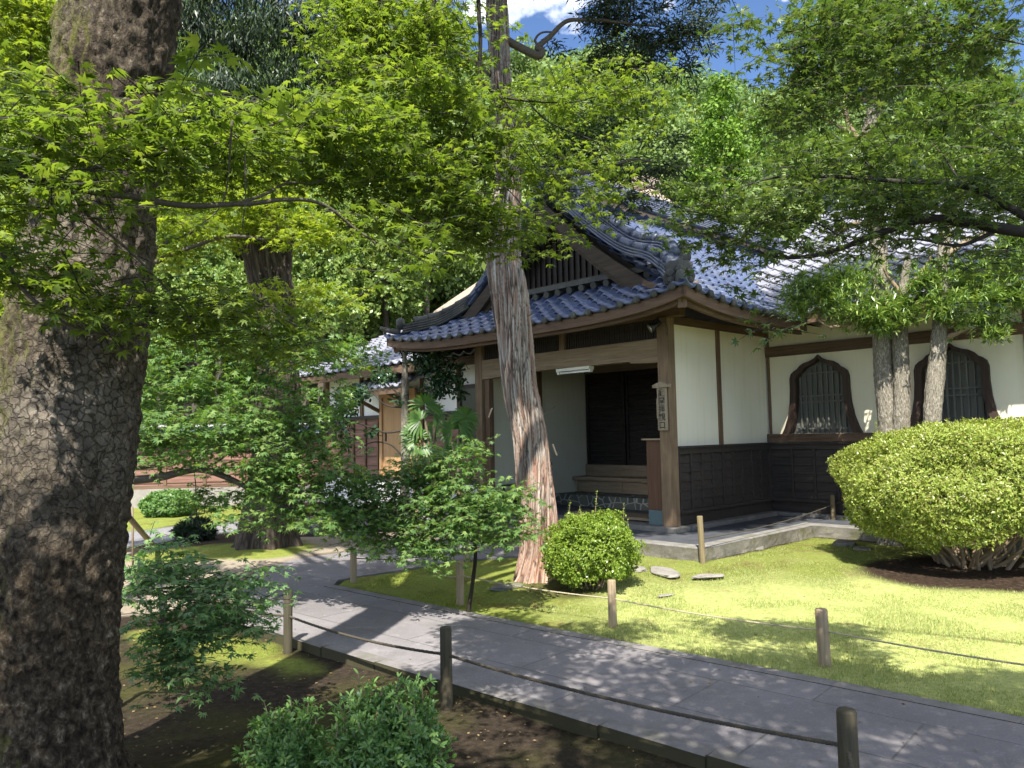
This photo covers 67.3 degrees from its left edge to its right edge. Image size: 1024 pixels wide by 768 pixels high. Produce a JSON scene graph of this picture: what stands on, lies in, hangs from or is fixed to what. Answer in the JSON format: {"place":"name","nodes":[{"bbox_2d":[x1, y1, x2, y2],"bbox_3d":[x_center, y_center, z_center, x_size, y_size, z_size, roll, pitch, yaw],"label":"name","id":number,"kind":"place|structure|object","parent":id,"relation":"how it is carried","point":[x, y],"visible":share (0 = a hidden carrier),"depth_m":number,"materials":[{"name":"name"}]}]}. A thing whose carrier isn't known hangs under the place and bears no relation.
{"place":"outdoors","nodes":[
{"label":"outdoors","id":0,"kind":"place"},
{"bbox_2d":[0,241,864,478],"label":"hill","id":1,"kind":"structure","parent":0,"point":[254,392],"depth_m":28.59,"materials":[{"name":"plant"}]},
{"bbox_2d":[0,131,31,308],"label":"hillside tree","id":2,"kind":"object","parent":1,"relation":"on","point":[2,209],"visible":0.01,"depth_m":25.52,"materials":[{"name":"green plant"}]},
{"bbox_2d":[174,39,222,117],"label":"hillside tree","id":3,"kind":"object","parent":1,"relation":"on","point":[183,70],"visible":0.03,"depth_m":46.13,"materials":[{"name":"green plant"}]},
{"bbox_2d":[148,260,256,423],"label":"hillside tree","id":4,"kind":"object","parent":1,"relation":"on","point":[195,364],"visible":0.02,"depth_m":26.96,"materials":[{"name":"green plant"}]},
{"bbox_2d":[167,137,242,250],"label":"hillside tree","id":5,"kind":"object","parent":1,"relation":"on","point":[234,211],"visible":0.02,"depth_m":29.57,"materials":[{"name":"green plant"}]},
{"bbox_2d":[171,36,325,123],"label":"hillside tree","id":6,"kind":"object","parent":1,"relation":"on","point":[203,71],"visible":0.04,"depth_m":39.41,"materials":[{"name":"green plant"}]},
{"bbox_2d":[216,1,300,63],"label":"hillside tree","id":7,"kind":"object","parent":1,"relation":"on","point":[267,40],"visible":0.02,"depth_m":54.21,"materials":[{"name":"green plant"}]},
{"bbox_2d":[222,96,352,238],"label":"hillside tree","id":8,"kind":"object","parent":1,"relation":"on","point":[251,143],"depth_m":29.41,"materials":[{"name":"green plant"}]},
{"bbox_2d":[292,235,454,360],"bbox_3d":[-5.314,-1.629,26.501,7.117,9.084,6.053,0,-4,-13],"label":"hillside tree","id":9,"kind":"object","parent":1,"relation":"on","point":[379,333],"visible":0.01,"depth_m":25.38,"materials":[{"name":"green plant"}]},
{"bbox_2d":[350,256,482,347],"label":"hillside tree","id":10,"kind":"object","parent":1,"relation":"on","point":[456,288],"visible":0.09,"depth_m":26.31,"materials":[{"name":"green plant"}]},
{"bbox_2d":[385,59,490,127],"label":"hillside tree","id":11,"kind":"object","parent":1,"relation":"on","point":[465,76],"visible":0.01,"depth_m":43.25,"materials":[{"name":"green plant"}]},
{"bbox_2d":[368,143,534,275],"bbox_3d":[-2.708,-4.550,29.758,9.763,10.294,8.268,-3,-4,29],"label":"hillside tree","id":12,"kind":"object","parent":1,"relation":"on","point":[481,266],"visible":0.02,"depth_m":27.12,"materials":[{"name":"green plant"}]},
{"bbox_2d":[441,85,564,161],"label":"hillside tree","id":13,"kind":"object","parent":1,"relation":"on","point":[544,121],"visible":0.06,"depth_m":39.38,"materials":[{"name":"green plant"}]},
{"bbox_2d":[464,125,550,182],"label":"hillside tree","id":14,"kind":"object","parent":1,"relation":"on","point":[533,155],"visible":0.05,"depth_m":37.03,"materials":[{"name":"green plant"}]},
{"bbox_2d":[482,35,556,85],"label":"hillside tree","id":15,"kind":"object","parent":1,"relation":"on","point":[518,60],"visible":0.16,"depth_m":58.70,"materials":[{"name":"green plant"}]},
{"bbox_2d":[482,52,608,155],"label":"hillside tree","id":16,"kind":"object","parent":1,"relation":"on","point":[542,66],"visible":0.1,"depth_m":44.43,"materials":[{"name":"green plant"}]},
{"bbox_2d":[547,45,590,75],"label":"hillside tree","id":17,"kind":"object","parent":1,"relation":"on","point":[574,54],"visible":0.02,"depth_m":57.16,"materials":[{"name":"green plant"}]},
{"bbox_2d":[540,26,652,158],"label":"hillside tree","id":18,"kind":"object","parent":1,"relation":"on","point":[584,59],"visible":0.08,"depth_m":43.93,"materials":[{"name":"green plant"}]},
{"bbox_2d":[548,68,678,172],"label":"hillside tree","id":19,"kind":"object","parent":1,"relation":"on","point":[640,113],"visible":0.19,"depth_m":41.44,"materials":[{"name":"green plant"}]},
{"bbox_2d":[600,77,685,124],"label":"hillside tree","id":20,"kind":"object","parent":1,"relation":"on","point":[672,94],"visible":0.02,"depth_m":48.95,"materials":[{"name":"green plant"}]},
{"bbox_2d":[646,61,692,106],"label":"hillside tree","id":21,"kind":"object","parent":1,"relation":"on","point":[681,91],"visible":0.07,"depth_m":63.37,"materials":[{"name":"green plant"}]},
{"bbox_2d":[606,107,747,204],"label":"hillside tree","id":22,"kind":"object","parent":1,"relation":"on","point":[631,148],"visible":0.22,"depth_m":37.36,"materials":[{"name":"green plant"}]},
{"bbox_2d":[667,59,714,96],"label":"hillside tree","id":23,"kind":"object","parent":1,"relation":"on","point":[701,74],"visible":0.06,"depth_m":67.95,"materials":[{"name":"green plant"}]},
{"bbox_2d":[680,128,715,213],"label":"cedar tree","id":24,"kind":"object","parent":1,"relation":"on","point":[692,169],"visible":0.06,"depth_m":32.57,"materials":[{"name":"green plant"}]},
{"bbox_2d":[648,68,773,159],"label":"hillside tree","id":25,"kind":"object","parent":1,"relation":"on","point":[740,106],"visible":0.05,"depth_m":42.91,"materials":[{"name":"green plant"}]},
{"bbox_2d":[679,69,751,224],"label":"tree","id":26,"kind":"object","parent":1,"relation":"on","point":[723,132],"visible":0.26,"depth_m":31.51,"materials":[{"name":"green plant"}]},
{"bbox_2d":[689,73,750,118],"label":"hillside tree","id":27,"kind":"object","parent":1,"relation":"on","point":[706,81],"visible":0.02,"depth_m":53.79,"materials":[{"name":"green plant"}]},
{"bbox_2d":[734,106,783,224],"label":"cedar tree","id":28,"kind":"object","parent":1,"relation":"on","point":[756,148],"visible":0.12,"depth_m":30.50,"materials":[{"name":"green plant"}]},
{"bbox_2d":[726,115,832,184],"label":"hillside tree","id":29,"kind":"object","parent":1,"relation":"on","point":[748,146],"visible":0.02,"depth_m":37.50,"materials":[{"name":"green plant"}]},
{"bbox_2d":[732,125,859,219],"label":"hillside tree","id":30,"kind":"object","parent":1,"relation":"on","point":[750,170],"depth_m":27.72,"materials":[{"name":"green plant"}]},
{"bbox_2d":[725,167,880,261],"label":"hillside tree","id":31,"kind":"object","parent":1,"relation":"on","point":[789,205],"visible":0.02,"depth_m":23.62,"materials":[{"name":"green plant"}]},
{"bbox_2d":[747,66,861,127],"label":"hillside tree","id":32,"kind":"object","parent":1,"relation":"on","point":[789,93],"visible":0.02,"depth_m":52.01,"materials":[{"name":"green plant"}]},
{"bbox_2d":[119,502,1023,767],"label":"ground","id":33,"kind":"structure","parent":0,"point":[573,750],"depth_m":5.86,"materials":[{"name":"plant"}]},
{"bbox_2d":[0,0,56,316],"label":"maple tree","id":34,"kind":"object","parent":33,"relation":"on","point":[33,21],"visible":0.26,"depth_m":6.67,"materials":[{"name":"green plant"}]},
{"bbox_2d":[0,0,181,767],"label":"tree","id":35,"kind":"object","parent":33,"relation":"on","point":[71,417],"visible":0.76,"depth_m":3.09,"materials":[{"name":"brown plant"}]},
{"bbox_2d":[131,507,133,564],"bbox_3d":[-4.694,1.923,9.521,0.048,0.801,0.028,-1,-4,0],"label":"thin stake","id":36,"kind":"object","parent":33,"relation":"on","point":[132,527],"visible":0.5,"depth_m":9.52,"materials":[{"name":"brown wood"}]},
{"bbox_2d":[129,516,158,551],"bbox_3d":[-4.102,1.400,8.205,0.068,1.592,5.679,0,-4,-19],"label":"bamboo prop","id":37,"kind":"object","parent":33,"relation":"on","point":[133,522],"visible":0.09,"depth_m":9.02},
{"bbox_2d":[137,488,200,517],"bbox_3d":[-7.147,2.511,16.081,1.226,0.694,1.026,-1,-4,0],"label":"shrub","id":38,"kind":"object","parent":33,"relation":"on","point":[151,503],"visible":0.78,"depth_m":15.76,"materials":[{"name":"green plant"}]},
{"bbox_2d":[147,282,200,423],"bbox_3d":[-9.189,0.239,20.084,2.447,5.808,2.499,-1,-4,0],"label":"sunny bush","id":39,"kind":"object","parent":33,"relation":"on","point":[156,340],"visible":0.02,"depth_m":19.63,"materials":[{"name":"green plant"}]},
{"bbox_2d":[168,514,219,542],"bbox_3d":[-4.928,2.268,11.949,0.722,0.518,0.692,-1,-4,0],"label":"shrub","id":40,"kind":"object","parent":33,"relation":"on","point":[182,529],"visible":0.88,"depth_m":11.79,"materials":[{"name":"green plant"}]},
{"bbox_2d":[153,210,243,422],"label":"tree","id":41,"kind":"object","parent":33,"relation":"on","point":[210,258],"visible":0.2,"depth_m":20.01,"materials":[{"name":"green plant"}]},
{"bbox_2d":[119,521,303,717],"bbox_3d":[-1.891,1.362,4.159,1.468,1.180,1.171,-3,-4,27],"label":"maple tree","id":42,"kind":"object","parent":33,"relation":"on","point":[202,609],"visible":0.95,"depth_m":4.01,"materials":[{"name":"green plant"}]},
{"bbox_2d":[171,256,256,423],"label":"tree","id":43,"kind":"object","parent":33,"relation":"on","point":[220,273],"visible":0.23,"depth_m":19.70,"materials":[{"name":"green plant"}]},
{"bbox_2d":[131,422,330,507],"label":"garden wall","id":44,"kind":"structure","parent":33,"relation":"on","point":[142,490],"depth_m":18.38,"materials":[{"name":"paint"}]},
{"bbox_2d":[0,30,512,384],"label":"maple tree","id":45,"kind":"object","parent":33,"relation":"on","point":[330,133],"visible":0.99,"depth_m":2.70,"materials":[{"name":"green plant"}]},
{"bbox_2d":[132,321,391,543],"bbox_3d":[-2.756,0.726,7.161,3.214,2.800,1.674,-1,-4,0],"label":"maple tree","id":46,"kind":"object","parent":33,"relation":"on","point":[237,421],"visible":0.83,"depth_m":7.04,"materials":[{"name":"green plant"}]},
{"bbox_2d":[153,164,376,323],"bbox_3d":[-3.630,-0.437,10.200,3.871,5.452,2.483,-1,-4,0],"label":"maple tree","id":47,"kind":"object","parent":33,"relation":"on","point":[330,236],"visible":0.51,"depth_m":10.12,"materials":[{"name":"green plant"}]},
{"bbox_2d":[231,695,331,767],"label":"leafy shrub","id":48,"kind":"object","parent":33,"relation":"on","point":[290,742],"visible":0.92,"depth_m":3.48,"materials":[{"name":"green plant"}]},
{"bbox_2d":[283,589,292,653],"bbox_3d":[-1.688,1.847,5.797,0.069,0.590,0.069,-1,-4,0],"label":"fence post","id":49,"kind":"object","parent":33,"relation":"on","point":[287,634],"visible":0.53,"depth_m":5.77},
{"bbox_2d":[171,0,416,549],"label":"furrowed tree","id":50,"kind":"object","parent":33,"relation":"on","point":[259,264],"visible":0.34,"depth_m":12.14,"materials":[{"name":"brown plant"}]},
{"bbox_2d":[252,138,343,417],"bbox_3d":[-6.127,-2.140,22.718,3.067,10.772,3.160,-1,-4,0],"label":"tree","id":51,"kind":"object","parent":33,"relation":"on","point":[289,225],"visible":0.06,"depth_m":22.37,"materials":[{"name":"green plant"}]},
{"bbox_2d":[292,277,369,421],"bbox_3d":[-5.000,0.148,20.082,2.574,5.820,2.644,-1,-4,0],"label":"sunny bush","id":52,"kind":"object","parent":33,"relation":"on","point":[339,327],"visible":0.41,"depth_m":19.59,"materials":[{"name":"green plant"}]},
{"bbox_2d":[288,181,382,326],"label":"tree","id":53,"kind":"object","parent":33,"relation":"on","point":[309,268],"visible":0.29,"depth_m":20.45,"materials":[{"name":"green plant"}]},
{"bbox_2d":[301,166,404,344],"bbox_3d":[-4.350,-1.674,22.256,3.262,9.712,3.444,-1,-4,0],"label":"sunny bush","id":54,"kind":"object","parent":33,"relation":"on","point":[393,258],"visible":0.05,"depth_m":21.52,"materials":[{"name":"green plant"}]},
{"bbox_2d":[350,549,356,582],"bbox_3d":[-1.707,2.018,8.287,0.073,0.485,0.073,-1,-4,0],"label":"fence post","id":55,"kind":"object","parent":33,"relation":"on","point":[353,569],"visible":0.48,"depth_m":8.26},
{"bbox_2d":[333,212,435,336],"bbox_3d":[-3.568,-0.918,21.665,3.004,8.097,3.011,-1,-4,0],"label":"sunny bush","id":56,"kind":"object","parent":33,"relation":"on","point":[382,313],"visible":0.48,"depth_m":21.18,"materials":[{"name":"green plant"}]},
{"bbox_2d":[311,668,458,767],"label":"leafy shrub","id":57,"kind":"object","parent":33,"relation":"on","point":[382,729],"visible":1,"depth_m":3.37,"materials":[{"name":"green plant"}]},
{"bbox_2d":[299,330,476,509],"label":"side house","id":58,"kind":"structure","parent":33,"relation":"on","point":[379,414],"depth_m":16.63,"materials":[{"name":"brown paint"}]},
{"bbox_2d":[378,388,420,475],"bbox_3d":[-2.408,1.044,16.422,0.150,1.850,1.330,2,-5,-43],"label":"door","id":59,"kind":"structure","parent":58,"relation":"in","point":[389,417],"depth_m":16.63,"materials":[{"name":"beige wood"}]},
{"bbox_2d":[458,384,475,444],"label":"wall","id":60,"kind":"structure","parent":58,"relation":"in","point":[470,388],"depth_m":14.78,"materials":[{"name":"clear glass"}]},
{"bbox_2d":[326,326,469,513],"bbox_3d":[-1.949,0.726,13.213,2.526,3.653,0.947,-1,-4,0],"label":"camellia tree","id":61,"kind":"object","parent":33,"relation":"on","point":[431,360],"visible":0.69,"depth_m":13.15,"materials":[{"name":"green plant"}]},
{"bbox_2d":[263,434,553,611],"bbox_3d":[-0.977,1.263,6.839,2.688,1.614,1.486,-1,-4,0],"label":"maple tree","id":62,"kind":"object","parent":33,"relation":"on","point":[435,497],"visible":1,"depth_m":6.66,"materials":[{"name":"green plant"}]},
{"bbox_2d":[398,392,447,513],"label":"fan palm","id":63,"kind":"object","parent":33,"relation":"on","point":[416,416],"visible":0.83,"depth_m":12.58,"materials":[{"name":"green plant"}]},
{"bbox_2d":[399,427,452,527],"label":"fan palm","id":64,"kind":"object","parent":33,"relation":"on","point":[409,445],"visible":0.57,"depth_m":12.45,"materials":[{"name":"green plant"}]},
{"bbox_2d":[385,189,467,314],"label":"tree","id":65,"kind":"object","parent":33,"relation":"on","point":[458,265],"visible":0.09,"depth_m":23.15,"materials":[{"name":"green plant"}]},
{"bbox_2d":[440,626,452,709],"bbox_3d":[-0.389,1.740,4.557,0.073,0.590,0.073,-1,-4,0],"label":"fence post","id":66,"kind":"object","parent":33,"relation":"on","point":[446,687],"visible":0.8,"depth_m":4.53,"materials":[{"name":"wood"}]},
{"bbox_2d":[243,611,853,767],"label":"rope","id":67,"kind":"object","parent":66,"relation":"attached to","point":[777,733],"visible":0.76,"depth_m":3.82,"materials":[{"name":"fabric"}]},
{"bbox_2d":[436,406,479,516],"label":"fan palm","id":68,"kind":"object","parent":33,"relation":"on","point":[464,419],"visible":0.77,"depth_m":12.34,"materials":[{"name":"green plant"}]},
{"bbox_2d":[456,560,463,605],"bbox_3d":[-0.481,1.900,7.141,0.073,0.520,0.073,-1,-4,0],"label":"fence post","id":69,"kind":"object","parent":33,"relation":"on","point":[459,585],"visible":0.73,"depth_m":7.12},
{"bbox_2d":[280,0,702,294],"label":"maple tree","id":70,"kind":"object","parent":33,"relation":"on","point":[350,38],"visible":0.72,"depth_m":3.60,"materials":[{"name":"green plant"}]},
{"bbox_2d":[489,583,522,591],"bbox_3d":[-0.055,2.049,7.716,0.399,0.080,0.197,1,-4,-33],"label":"root stone","id":71,"kind":"object","parent":33,"relation":"on","point":[499,587],"visible":0.77,"depth_m":7.63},
{"bbox_2d":[237,622,789,767],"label":"kerb","id":72,"kind":"structure","parent":33,"relation":"on","point":[673,748],"depth_m":4.29,"materials":[{"name":"stone"}]},
{"bbox_2d":[389,0,742,583],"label":"cypress tree","id":73,"kind":"object","parent":33,"relation":"on","point":[510,306],"visible":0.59,"depth_m":8.30,"materials":[{"name":"brown plant"}]},
{"bbox_2d":[123,563,1012,765],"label":"fallen leaves","id":74,"kind":"object","parent":33,"relation":"on","point":[459,703],"visible":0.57,"depth_m":4.64,"materials":[{"name":"brown plant"}]},
{"bbox_2d":[539,490,645,590],"bbox_3d":[0.771,1.537,7.572,1.025,0.972,0.958,-1,-4,0],"label":"round bush","id":75,"kind":"object","parent":33,"relation":"on","point":[562,565],"visible":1,"depth_m":7.30,"materials":[{"name":"green plant"}]},
{"bbox_2d":[198,537,1000,657],"bbox_3d":[1.539,2.020,7.993,8.007,0.170,4.633,-1,-4,0],"label":"moss carpet","id":76,"kind":"object","parent":33,"relation":"on","point":[483,563],"visible":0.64,"depth_m":8.00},
{"bbox_2d":[433,176,769,476],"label":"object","id":77,"kind":"structure","parent":33,"relation":"on","point":[690,313],"depth_m":15.50,"materials":[{"name":"white paint"}]},
{"bbox_2d":[607,579,616,627],"bbox_3d":[0.810,1.829,6.207,0.071,0.490,0.071,-1,-4,0],"label":"fence post","id":78,"kind":"object","parent":33,"relation":"on","point":[612,608],"visible":0.75,"depth_m":6.18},
{"bbox_2d":[650,566,679,577],"bbox_3d":[1.570,1.965,8.019,0.261,0.059,0.647,-1,-4,-7],"label":"flat stone","id":79,"kind":"object","parent":33,"relation":"on","point":[666,572],"visible":0.99,"depth_m":7.91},
{"bbox_2d":[697,516,705,563],"bbox_3d":[2.089,1.776,8.471,0.084,0.642,0.067,-1,-4,0],"label":"fence post","id":80,"kind":"object","parent":33,"relation":"on","point":[701,543],"visible":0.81,"depth_m":8.45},
{"bbox_2d":[704,505,831,538],"bbox_3d":[3.349,1.727,9.758,0.014,0.118,3.593,-5,-5,44],"label":"rope","id":81,"kind":"object","parent":80,"relation":"attached to","point":[764,526],"visible":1,"depth_m":9.50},
{"bbox_2d":[691,574,723,578],"bbox_3d":[1.973,1.935,7.740,0.367,0.032,0.166,0,-4,-15],"label":"flat stone","id":82,"kind":"object","parent":33,"relation":"on","point":[701,576],"visible":1,"depth_m":7.69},
{"bbox_2d":[416,505,1023,561],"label":"stone platform","id":83,"kind":"structure","parent":33,"relation":"on","point":[682,553],"depth_m":9.32,"materials":[{"name":"stone"}]},
{"bbox_2d":[421,511,1019,544],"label":"platform paving","id":84,"kind":"structure","parent":83,"relation":"on","point":[690,537],"depth_m":10.13,"materials":[{"name":"stone"}]},
{"bbox_2d":[379,150,1023,533],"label":"temple entrance","id":85,"kind":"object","parent":84,"relation":"on","point":[727,458],"visible":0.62,"depth_m":11.37,"materials":[{"name":"paint"}]},
{"bbox_2d":[556,366,593,374],"bbox_3d":[0.931,-0.204,11.445,0.112,0.093,0.672,2,-5,-43],"label":"tube light","id":86,"kind":"object","parent":85,"relation":"attached to","point":[580,369],"visible":1,"depth_m":11.41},
{"bbox_2d":[585,371,626,464],"bbox_3d":[1.744,0.643,14.323,0.035,1.708,0.920,2,-5,-43],"label":"sliding door","id":87,"kind":"structure","parent":85,"relation":"in","point":[612,452],"depth_m":14.32,"materials":[{"name":"wood"}]},
{"bbox_2d":[624,368,659,464],"bbox_3d":[2.398,0.589,13.692,0.035,1.708,0.920,2,-5,-43],"label":"sliding door","id":88,"kind":"structure","parent":85,"relation":"in","point":[638,428],"depth_m":13.80,"materials":[{"name":"wood"}]},
{"bbox_2d":[641,438,662,525],"bbox_3d":[1.968,1.309,10.356,0.290,1.154,0.310,2,-5,-43],"label":"shoe cabinet","id":89,"kind":"object","parent":85,"relation":"on","point":[654,480],"visible":0.61,"depth_m":10.28,"materials":[{"name":"wood"}]},
{"bbox_2d":[647,316,667,335],"bbox_3d":[1.907,-0.758,10.094,0.262,0.275,0.147,-2,-4,8],"label":"spotlight","id":90,"kind":"object","parent":85,"relation":"attached to","point":[652,327],"visible":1,"depth_m":10.06,"materials":[{"name":"black plastic"}]},
{"bbox_2d":[652,382,670,429],"bbox_3d":[1.978,0.289,10.133,0.073,0.643,0.256,2,-5,-43],"label":"sign board","id":91,"kind":"object","parent":85,"relation":"attached to","point":[662,407],"visible":1,"depth_m":10.12,"materials":[{"name":"grey wood"}]},
{"bbox_2d":[782,355,877,433],"bbox_3d":[4.583,0.140,11.392,0.165,1.280,1.500,2,-5,-43],"label":"window","id":92,"kind":"structure","parent":85,"relation":"in","point":[820,388],"depth_m":11.44,"materials":[{"name":"brown wood"}]},
{"bbox_2d":[910,343,999,429],"bbox_3d":[5.800,0.032,10.111,0.165,1.280,1.500,2,-5,-43],"label":"window","id":93,"kind":"structure","parent":85,"relation":"in","point":[968,393],"depth_m":10.08,"materials":[{"name":"brown wood"}]},
{"bbox_2d":[423,516,1020,549],"bbox_3d":[3.740,1.885,8.930,2.920,0.150,14.194,2,-5,-43],"label":"platform rim","id":94,"kind":"object","parent":83,"relation":"on","point":[748,536],"visible":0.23,"depth_m":9.40,"materials":[{"name":"stone"}]},
{"bbox_2d":[502,544,1023,716],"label":"lawn grass","id":95,"kind":"structure","parent":33,"relation":"on","point":[872,667],"depth_m":5.97,"materials":[{"name":"plant"}]},
{"bbox_2d":[620,0,1023,353],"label":"maple tree","id":96,"kind":"object","parent":33,"relation":"on","point":[910,216],"visible":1,"depth_m":3.38,"materials":[{"name":"green plant"}]},
{"bbox_2d":[815,608,831,667],"bbox_3d":[2.053,1.730,5.066,0.091,0.491,0.083,-1,-4,0],"label":"fence post","id":97,"kind":"object","parent":33,"relation":"on","point":[822,638],"visible":0.78,"depth_m":5.04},
{"bbox_2d":[443,574,1023,665],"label":"rope","id":98,"kind":"object","parent":97,"relation":"attached to","point":[982,658],"visible":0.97,"depth_m":5.31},
{"bbox_2d":[830,495,835,519],"bbox_3d":[4.608,1.902,11.030,0.067,0.620,0.067,-1,-4,0],"label":"fence post","id":99,"kind":"object","parent":33,"relation":"on","point":[833,510],"visible":0.56,"depth_m":11.01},
{"bbox_2d":[832,539,856,547],"bbox_3d":[4.155,2.032,9.617,0.284,0.148,0.352,-3,-4,24],"label":"rubble stone","id":100,"kind":"object","parent":33,"relation":"on","point":[844,543],"visible":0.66,"depth_m":9.50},
{"bbox_2d":[836,707,859,767],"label":"fence post","id":101,"kind":"object","parent":33,"relation":"on","point":[847,729],"visible":0.97,"depth_m":3.06,"materials":[{"name":"wood"}]},
{"bbox_2d":[741,0,988,546],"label":"podocarpus tree","id":102,"kind":"object","parent":33,"relation":"on","point":[884,315],"visible":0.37,"depth_m":9.60,"materials":[{"name":"green plant"}]},
{"bbox_2d":[825,415,1023,570],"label":"clipped azalea","id":103,"kind":"object","parent":33,"relation":"on","point":[872,487],"visible":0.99,"depth_m":7.56,"materials":[{"name":"green plant"}]},
{"bbox_2d":[881,17,1023,550],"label":"podocarpus tree","id":104,"kind":"object","parent":33,"relation":"on","point":[940,308],"visible":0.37,"depth_m":9.14,"materials":[{"name":"green plant"}]},
{"bbox_2d":[208,0,1023,103],"label":"sky","id":105,"kind":"structure","parent":0,"point":[536,16],"materials":[{"name":"blue"}]},
{"bbox_2d":[241,538,1023,767],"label":"path","id":106,"kind":"structure","parent":0,"point":[887,726],"depth_m":4.69,"materials":[{"name":"stone"}]},
{"bbox_2d":[324,584,1023,724],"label":"path edging","id":107,"kind":"object","parent":106,"relation":"on","point":[930,702],"visible":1,"depth_m":5.08,"materials":[{"name":"stone"}]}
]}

